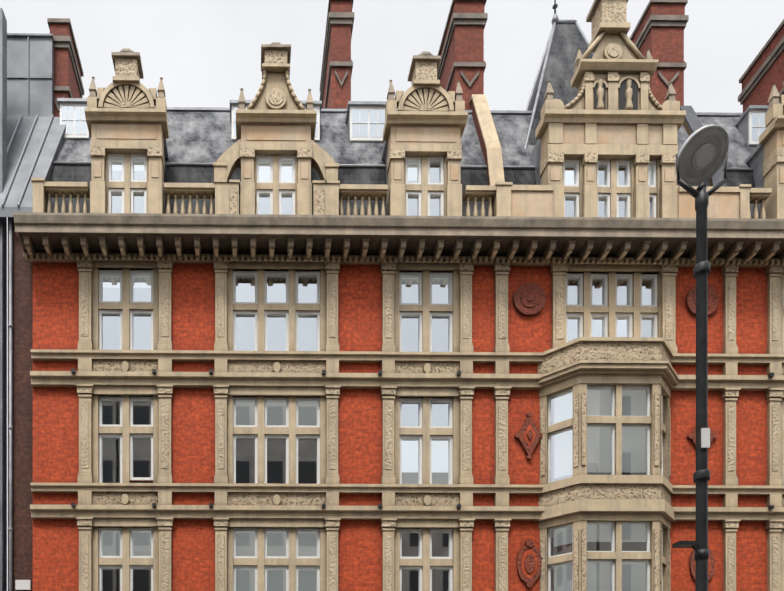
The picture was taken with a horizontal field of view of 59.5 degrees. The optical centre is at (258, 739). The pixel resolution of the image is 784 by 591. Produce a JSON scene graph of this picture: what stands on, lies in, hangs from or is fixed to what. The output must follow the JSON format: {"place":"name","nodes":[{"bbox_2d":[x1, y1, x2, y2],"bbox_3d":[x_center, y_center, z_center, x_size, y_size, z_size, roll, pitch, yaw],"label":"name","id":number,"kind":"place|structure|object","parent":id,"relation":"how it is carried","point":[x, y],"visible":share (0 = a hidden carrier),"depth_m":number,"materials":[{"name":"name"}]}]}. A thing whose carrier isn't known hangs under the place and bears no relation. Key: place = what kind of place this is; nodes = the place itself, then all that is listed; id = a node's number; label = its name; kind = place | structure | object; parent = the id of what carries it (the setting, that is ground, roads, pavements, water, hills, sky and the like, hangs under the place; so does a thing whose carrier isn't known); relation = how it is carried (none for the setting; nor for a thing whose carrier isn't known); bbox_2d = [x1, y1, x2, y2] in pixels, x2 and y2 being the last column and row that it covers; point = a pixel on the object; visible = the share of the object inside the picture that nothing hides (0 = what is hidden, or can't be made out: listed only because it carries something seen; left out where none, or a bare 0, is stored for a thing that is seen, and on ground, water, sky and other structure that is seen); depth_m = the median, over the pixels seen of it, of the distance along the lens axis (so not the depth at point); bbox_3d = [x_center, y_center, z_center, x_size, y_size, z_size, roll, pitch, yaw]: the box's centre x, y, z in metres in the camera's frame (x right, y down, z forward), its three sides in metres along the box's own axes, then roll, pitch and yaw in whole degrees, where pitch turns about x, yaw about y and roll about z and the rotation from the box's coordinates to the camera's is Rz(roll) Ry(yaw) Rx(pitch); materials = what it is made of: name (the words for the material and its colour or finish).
{"place":"outdoors","nodes":[
{"label":"outdoors","id":0,"kind":"place"},
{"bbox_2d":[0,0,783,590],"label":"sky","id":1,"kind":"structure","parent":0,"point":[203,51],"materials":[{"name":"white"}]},
{"bbox_2d":[30,152,783,590],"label":"facade","id":2,"kind":"structure","parent":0,"point":[126,374],"depth_m":19.57,"materials":[{"name":"red brick"}]},
{"bbox_2d":[99,154,656,590],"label":"windows","id":3,"kind":"structure","parent":2,"relation":"attached to","point":[245,409],"depth_m":19.74,"materials":[{"name":"white paint"}]},
{"bbox_2d":[13,212,783,267],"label":"cornice","id":4,"kind":"structure","parent":2,"relation":"attached to","point":[368,239],"depth_m":18.90,"materials":[{"name":"stone"}]},
{"bbox_2d":[31,178,771,218],"bbox_3d":[6.386,-15.456,19.603,25.928,1.521,0.480,0,0,-1],"label":"balustrade","id":5,"kind":"object","parent":4,"relation":"on","point":[506,198],"visible":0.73,"depth_m":19.45,"materials":[{"name":"stone"}]},
{"bbox_2d":[49,0,768,218],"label":"roof","id":6,"kind":"structure","parent":2,"relation":"on","point":[498,145],"depth_m":21.05,"materials":[{"name":"stone"}]},
{"bbox_2d":[47,0,783,116],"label":"chimneys","id":7,"kind":"object","parent":6,"relation":"on","point":[658,31],"visible":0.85,"depth_m":22.06,"materials":[{"name":"brick"}]},
{"bbox_2d":[84,42,783,218],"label":"dormers","id":8,"kind":"object","parent":6,"relation":"attached to","point":[123,115],"visible":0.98,"depth_m":19.46,"materials":[{"name":"stone"}]},
{"bbox_2d":[530,0,685,217],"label":"gable","id":9,"kind":"structure","parent":6,"relation":"attached to","point":[615,109],"depth_m":19.52,"materials":[{"name":"stone"}]},
{"bbox_2d":[533,337,677,590],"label":"oriel","id":10,"kind":"object","parent":2,"relation":"attached to","point":[607,517],"visible":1,"depth_m":19.04,"materials":[{"name":"stone"}]},
{"bbox_2d":[513,283,718,587],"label":"wall ornaments","id":11,"kind":"object","parent":2,"relation":"attached to","point":[529,299],"visible":0.54,"depth_m":19.59,"materials":[{"name":"red ceramic"}]},
{"bbox_3d":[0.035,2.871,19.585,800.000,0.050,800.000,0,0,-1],"label":"ground","id":12,"kind":"structure","parent":0,"visible":0},
{"bbox_2d":[0,8,65,590],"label":"neighbouring building","id":13,"kind":"structure","parent":12,"relation":"on","point":[32,133],"depth_m":19.76,"materials":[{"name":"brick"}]},
{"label":"street","id":14,"kind":"structure","parent":0,"visible":0},
{"bbox_2d":[672,124,728,590],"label":"street lamp","id":15,"kind":"object","parent":14,"relation":"on","point":[701,155],"visible":1,"depth_m":8.59,"materials":[{"name":"black metal"}]}
]}

